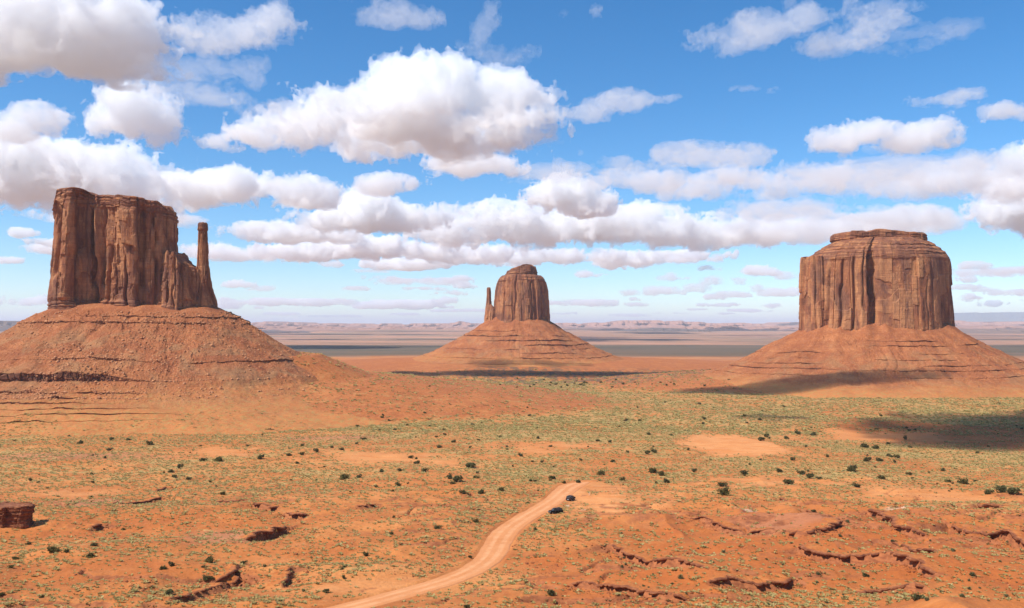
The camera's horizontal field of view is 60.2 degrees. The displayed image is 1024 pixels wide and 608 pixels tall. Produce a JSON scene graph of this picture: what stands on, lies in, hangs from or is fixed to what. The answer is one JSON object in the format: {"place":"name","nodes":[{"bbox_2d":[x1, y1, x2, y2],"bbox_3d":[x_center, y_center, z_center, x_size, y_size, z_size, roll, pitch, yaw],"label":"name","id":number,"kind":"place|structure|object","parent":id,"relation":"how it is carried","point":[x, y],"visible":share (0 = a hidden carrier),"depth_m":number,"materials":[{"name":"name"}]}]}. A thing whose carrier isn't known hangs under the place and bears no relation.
{"place":"outdoors","nodes":[
{"label":"outdoors","id":0,"kind":"place"},
{"bbox_2d":[0,321,19,330],"bbox_3d":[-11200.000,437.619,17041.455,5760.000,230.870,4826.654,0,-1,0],"label":"hills","id":1,"kind":"structure","parent":0,"point":[5,325],"depth_m":15827.39,"materials":[{"name":"stone"}]},
{"bbox_2d":[261,330,310,332],"bbox_3d":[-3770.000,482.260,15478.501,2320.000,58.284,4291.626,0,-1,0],"label":"hills","id":2,"kind":"structure","parent":0,"point":[273,331],"depth_m":14498.61,"materials":[{"name":"stone"}]},
{"bbox_2d":[326,482,589,607],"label":"road","id":3,"kind":"structure","parent":0,"point":[495,548],"depth_m":335.39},
{"bbox_2d":[0,327,1023,607],"bbox_3d":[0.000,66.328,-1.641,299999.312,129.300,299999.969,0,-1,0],"label":"ground","id":4,"kind":"structure","parent":0,"point":[386,351],"depth_m":485.00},
{"bbox_2d":[0,501,34,528],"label":"rock outcrop","id":5,"kind":"object","parent":4,"relation":"on","point":[16,515],"visible":0.98,"depth_m":388.35,"materials":[{"name":"brown stone"}]},
{"bbox_2d":[46,546,60,553],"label":"olive shrub","id":6,"kind":"object","parent":4,"relation":"on","point":[51,549],"visible":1,"depth_m":326.87,"materials":[{"name":"green plant"}]},
{"bbox_2d":[86,553,94,557],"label":"olive shrub","id":7,"kind":"object","parent":4,"relation":"on","point":[89,555],"visible":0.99,"depth_m":319.18,"materials":[{"name":"green plant"}]},
{"bbox_2d":[83,523,101,527],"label":"rock ledge","id":8,"kind":"object","parent":4,"relation":"on","point":[95,525],"visible":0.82,"depth_m":392.54,"materials":[{"name":"orange stone"}]},
{"bbox_2d":[106,497,160,503],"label":"rock ledge","id":9,"kind":"object","parent":4,"relation":"on","point":[147,500],"visible":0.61,"depth_m":482.07,"materials":[{"name":"orange stone"}]},
{"bbox_2d":[0,310,309,400],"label":"scree","id":10,"kind":"structure","parent":4,"relation":"on","point":[79,357],"depth_m":1098.56,"materials":[{"name":"stone"}]},
{"bbox_2d":[152,487,166,490],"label":"rock ledge","id":11,"kind":"object","parent":4,"relation":"on","point":[155,489],"visible":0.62,"depth_m":533.79,"materials":[{"name":"orange stone"}]},
{"bbox_2d":[165,589,173,594],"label":"juniper bush","id":12,"kind":"object","parent":4,"relation":"on","point":[169,591],"visible":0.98,"depth_m":274.21,"materials":[{"name":"green plant"}]},
{"bbox_2d":[1,392,380,435],"bbox_3d":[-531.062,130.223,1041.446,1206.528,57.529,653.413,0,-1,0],"label":"sagebrush","id":13,"kind":"object","parent":4,"relation":"on","point":[119,427],"visible":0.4,"depth_m":924.60,"materials":[{"name":"green plant"}]},
{"bbox_2d":[0,187,400,436],"bbox_3d":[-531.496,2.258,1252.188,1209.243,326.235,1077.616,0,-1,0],"label":"sandstone butte","id":14,"kind":"object","parent":4,"relation":"on","point":[111,254],"visible":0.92,"depth_m":1130.81,"materials":[{"name":"brown stone"}]},
{"bbox_2d":[164,574,239,598],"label":"rock ledge","id":15,"kind":"object","parent":4,"relation":"on","point":[228,581],"visible":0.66,"depth_m":285.51,"materials":[{"name":"orange stone"}]},
{"bbox_2d":[202,574,214,580],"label":"juniper bush","id":16,"kind":"object","parent":4,"relation":"on","point":[205,577],"visible":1,"depth_m":296.99,"materials":[{"name":"green plant"}]},
{"bbox_2d":[204,555,213,562],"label":"olive shrub","id":17,"kind":"object","parent":4,"relation":"on","point":[210,559],"visible":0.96,"depth_m":320.33,"materials":[{"name":"green plant"}]},
{"bbox_2d":[213,456,222,461],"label":"olive shrub","id":18,"kind":"object","parent":4,"relation":"on","point":[219,459],"visible":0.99,"depth_m":658.61,"materials":[{"name":"green plant"}]},
{"bbox_2d":[211,563,238,582],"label":"rock ledge","id":19,"kind":"object","parent":4,"relation":"on","point":[218,577],"visible":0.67,"depth_m":301.23,"materials":[{"name":"orange stone"}]},
{"bbox_2d":[216,499,246,502],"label":"rock ledge","id":20,"kind":"object","parent":4,"relation":"on","point":[219,501],"visible":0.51,"depth_m":465.72,"materials":[{"name":"stone"}]},
{"bbox_2d":[239,525,286,538],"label":"rock ledge","id":21,"kind":"object","parent":4,"relation":"on","point":[269,530],"visible":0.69,"depth_m":374.46,"materials":[{"name":"orange stone"}]},
{"bbox_2d":[253,502,279,508],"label":"rock ledge","id":22,"kind":"object","parent":4,"relation":"on","point":[267,504],"visible":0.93,"depth_m":441.65,"materials":[{"name":"orange stone"}]},
{"bbox_2d":[265,566,292,585],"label":"rock ledge","id":23,"kind":"object","parent":4,"relation":"on","point":[286,573],"visible":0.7,"depth_m":302.00,"materials":[{"name":"orange stone"}]},
{"bbox_2d":[286,512,307,515],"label":"rock ledge","id":24,"kind":"object","parent":4,"relation":"on","point":[295,513],"visible":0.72,"depth_m":420.57,"materials":[{"name":"orange stone"}]},
{"bbox_2d":[339,474,349,479],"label":"olive shrub","id":25,"kind":"object","parent":4,"relation":"on","point":[343,476],"visible":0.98,"depth_m":572.59,"materials":[{"name":"green plant"}]},
{"bbox_2d":[357,503,375,506],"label":"rock ledge","id":26,"kind":"object","parent":4,"relation":"on","point":[360,505],"visible":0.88,"depth_m":447.74,"materials":[{"name":"orange stone"}]},
{"bbox_2d":[453,475,462,481],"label":"juniper bush","id":27,"kind":"object","parent":4,"relation":"on","point":[457,478],"visible":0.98,"depth_m":544.50,"materials":[{"name":"green plant"}]},
{"bbox_2d":[465,462,475,467],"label":"juniper bush","id":28,"kind":"object","parent":4,"relation":"on","point":[468,465],"visible":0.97,"depth_m":637.38,"materials":[{"name":"green plant"}]},
{"bbox_2d":[0,422,1023,607],"bbox_3d":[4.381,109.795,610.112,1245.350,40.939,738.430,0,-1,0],"label":"sagebrush","id":29,"kind":"object","parent":4,"relation":"on","point":[904,595],"visible":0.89,"depth_m":485.86,"materials":[{"name":"green plant"}]},
{"bbox_2d":[0,480,1023,607],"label":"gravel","id":30,"kind":"structure","parent":4,"relation":"on","point":[609,592],"depth_m":327.43,"materials":[{"name":"orange gravel"}]},
{"bbox_2d":[412,264,624,366],"bbox_3d":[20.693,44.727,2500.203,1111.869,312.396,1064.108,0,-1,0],"label":"sandstone butte","id":31,"kind":"object","parent":4,"relation":"on","point":[517,328],"visible":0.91,"depth_m":2395.11,"materials":[{"name":"brown stone"}]},
{"bbox_2d":[546,589,555,595],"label":"juniper bush","id":32,"kind":"object","parent":4,"relation":"on","point":[550,592],"visible":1,"depth_m":269.10,"materials":[{"name":"green plant"}]},
{"bbox_2d":[548,507,562,513],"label":"parked car","id":33,"kind":"object","parent":4,"relation":"on","point":[556,510],"visible":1,"depth_m":430.24,"materials":[{"name":"black paint"}]},
{"bbox_2d":[566,495,575,500],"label":"parked car","id":34,"kind":"object","parent":4,"relation":"on","point":[570,497],"visible":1,"depth_m":473.87,"materials":[{"name":"grey paint"}]},
{"bbox_2d":[571,578,689,600],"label":"rock ledge","id":35,"kind":"object","parent":4,"relation":"on","point":[610,583],"visible":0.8,"depth_m":273.79,"materials":[{"name":"orange stone"}]},
{"bbox_2d":[261,352,1023,435],"bbox_3d":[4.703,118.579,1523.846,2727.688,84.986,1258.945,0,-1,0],"label":"sagebrush","id":36,"kind":"object","parent":4,"relation":"on","point":[786,417],"visible":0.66,"depth_m":1142.90,"materials":[{"name":"green plant"}]},
{"bbox_2d":[648,467,656,472],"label":"olive shrub","id":37,"kind":"object","parent":4,"relation":"on","point":[652,470],"visible":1,"depth_m":603.07,"materials":[{"name":"green plant"}]},
{"bbox_2d":[658,471,666,475],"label":"olive shrub","id":38,"kind":"object","parent":4,"relation":"on","point":[661,473],"visible":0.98,"depth_m":591.17,"materials":[{"name":"green plant"}]},
{"bbox_2d":[612,543,728,568],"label":"rock ledge","id":39,"kind":"object","parent":4,"relation":"on","point":[642,556],"visible":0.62,"depth_m":331.83,"materials":[{"name":"orange stone"}]},
{"bbox_2d":[717,482,727,485],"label":"juniper bush","id":40,"kind":"object","parent":4,"relation":"on","point":[722,483],"visible":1,"depth_m":525.03,"materials":[{"name":"green plant"}]},
{"bbox_2d":[716,486,730,494],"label":"olive shrub","id":41,"kind":"object","parent":4,"relation":"on","point":[724,491],"visible":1,"depth_m":480.21,"materials":[{"name":"green plant"}]},
{"bbox_2d":[681,515,774,533],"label":"rock ledge","id":42,"kind":"object","parent":4,"relation":"on","point":[717,520],"visible":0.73,"depth_m":395.73,"materials":[{"name":"orange stone"}]},
{"bbox_2d":[705,572,791,586],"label":"rock ledge","id":43,"kind":"object","parent":4,"relation":"on","point":[715,577],"visible":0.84,"depth_m":278.14,"materials":[{"name":"orange stone"}]},
{"bbox_2d":[779,497,795,500],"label":"rock ledge","id":44,"kind":"object","parent":4,"relation":"on","point":[782,498],"visible":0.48,"depth_m":468.74,"materials":[{"name":"orange stone"}]},
{"bbox_2d":[782,479,794,484],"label":"juniper bush","id":45,"kind":"object","parent":4,"relation":"on","point":[788,481],"visible":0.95,"depth_m":535.56,"materials":[{"name":"green plant"}]},
{"bbox_2d":[796,470,805,474],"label":"juniper bush","id":46,"kind":"object","parent":4,"relation":"on","point":[800,472],"visible":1,"depth_m":583.65,"materials":[{"name":"green plant"}]},
{"bbox_2d":[806,472,813,478],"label":"juniper bush","id":47,"kind":"object","parent":4,"relation":"on","point":[808,475],"visible":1,"depth_m":563.56,"materials":[{"name":"green plant"}]},
{"bbox_2d":[789,518,842,534],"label":"rock ledge","id":48,"kind":"object","parent":4,"relation":"on","point":[837,521],"visible":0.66,"depth_m":369.59,"materials":[{"name":"stone"}]},
{"bbox_2d":[806,509,834,516],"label":"rock ledge","id":49,"kind":"object","parent":4,"relation":"on","point":[809,511],"visible":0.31,"depth_m":425.84,"materials":[{"name":"orange stone"}]},
{"bbox_2d":[846,465,857,471],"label":"juniper bush","id":50,"kind":"object","parent":4,"relation":"on","point":[850,468],"visible":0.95,"depth_m":592.39,"materials":[{"name":"green plant"}]},
{"bbox_2d":[699,229,1023,397],"bbox_3d":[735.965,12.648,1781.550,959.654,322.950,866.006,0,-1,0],"label":"sandstone butte","id":51,"kind":"object","parent":4,"relation":"on","point":[876,313],"visible":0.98,"depth_m":1679.48,"materials":[{"name":"brown stone"}]},
{"bbox_2d":[860,443,868,447],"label":"olive shrub","id":52,"kind":"object","parent":4,"relation":"on","point":[864,445],"visible":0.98,"depth_m":791.22,"materials":[{"name":"green plant"}]},
{"bbox_2d":[863,456,871,461],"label":"juniper bush","id":53,"kind":"object","parent":4,"relation":"on","point":[867,458],"visible":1,"depth_m":674.68,"materials":[{"name":"green plant"}]},
{"bbox_2d":[798,543,946,573],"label":"rock ledge","id":54,"kind":"object","parent":4,"relation":"on","point":[926,564],"visible":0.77,"depth_m":304.50,"materials":[{"name":"orange stone"}]},
{"bbox_2d":[875,474,884,479],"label":"olive shrub","id":55,"kind":"object","parent":4,"relation":"on","point":[880,476],"visible":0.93,"depth_m":558.90,"materials":[{"name":"green plant"}]},
{"bbox_2d":[848,582,929,593],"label":"rock ledge","id":56,"kind":"object","parent":4,"relation":"on","point":[885,587],"visible":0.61,"depth_m":268.37,"materials":[{"name":"orange stone"}]},
{"bbox_2d":[868,509,925,535],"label":"rock ledge","id":57,"kind":"object","parent":4,"relation":"on","point":[897,522],"visible":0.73,"depth_m":375.31,"materials":[{"name":"orange stone"}]},
{"bbox_2d":[890,541,943,552],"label":"rock ledge","id":58,"kind":"object","parent":4,"relation":"on","point":[913,548],"visible":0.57,"depth_m":339.82,"materials":[{"name":"orange stone"}]},
{"bbox_2d":[910,593,924,599],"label":"juniper bush","id":59,"kind":"object","parent":4,"relation":"on","point":[916,597],"visible":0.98,"depth_m":239.91,"materials":[{"name":"green plant"}]},
{"bbox_2d":[956,477,967,483],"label":"olive shrub","id":60,"kind":"object","parent":4,"relation":"on","point":[962,481],"visible":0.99,"depth_m":541.75,"materials":[{"name":"green plant"}]},
{"bbox_2d":[951,524,1023,544],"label":"rock ledge","id":61,"kind":"object","parent":4,"relation":"on","point":[1016,535],"visible":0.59,"depth_m":357.01,"materials":[{"name":"orange stone"}]},
{"bbox_2d":[984,489,994,493],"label":"juniper bush","id":62,"kind":"object","parent":4,"relation":"on","point":[988,491],"visible":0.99,"depth_m":486.52,"materials":[{"name":"green plant"}]},
{"bbox_2d":[977,503,1009,507],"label":"rock ledge","id":63,"kind":"object","parent":4,"relation":"on","point":[985,505],"visible":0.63,"depth_m":426.81,"materials":[{"name":"orange stone"}]},
{"bbox_2d":[994,485,1006,492],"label":"juniper bush","id":64,"kind":"object","parent":4,"relation":"on","point":[1001,489],"visible":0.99,"depth_m":487.00,"materials":[{"name":"green plant"}]},
{"bbox_2d":[1006,487,1019,493],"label":"juniper bush","id":65,"kind":"object","parent":4,"relation":"on","point":[1011,490],"visible":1,"depth_m":482.14,"materials":[{"name":"green plant"}]},
{"bbox_2d":[0,0,1023,324],"label":"sky","id":66,"kind":"structure","parent":0,"point":[342,161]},
{"bbox_2d":[251,320,1023,327],"bbox_3d":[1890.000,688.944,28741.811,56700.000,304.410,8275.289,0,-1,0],"label":"hills","id":67,"kind":"structure","parent":0,"point":[639,324],"depth_m":26653.76,"materials":[{"name":"stone"}]},
{"bbox_2d":[255,325,1023,330],"bbox_3d":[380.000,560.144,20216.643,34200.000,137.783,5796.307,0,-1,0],"label":"hills","id":68,"kind":"structure","parent":0,"point":[708,327],"depth_m":18822.90,"materials":[{"name":"stone"}]},
{"bbox_2d":[617,328,712,331],"bbox_3d":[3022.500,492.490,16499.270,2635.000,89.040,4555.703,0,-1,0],"label":"hills","id":69,"kind":"structure","parent":0,"point":[664,330],"depth_m":15317.14,"materials":[{"name":"stone"}]},
{"bbox_2d":[954,312,1023,321],"bbox_3d":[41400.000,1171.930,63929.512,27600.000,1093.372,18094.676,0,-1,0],"label":"mountain","id":70,"kind":"structure","parent":0,"point":[992,317],"depth_m":59293.26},
{"bbox_2d":[959,328,1023,333],"bbox_3d":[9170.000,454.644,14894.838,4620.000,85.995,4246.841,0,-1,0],"label":"hills","id":71,"kind":"structure","parent":0,"point":[1010,331],"depth_m":13919.25,"materials":[{"name":"stone"}]}
]}

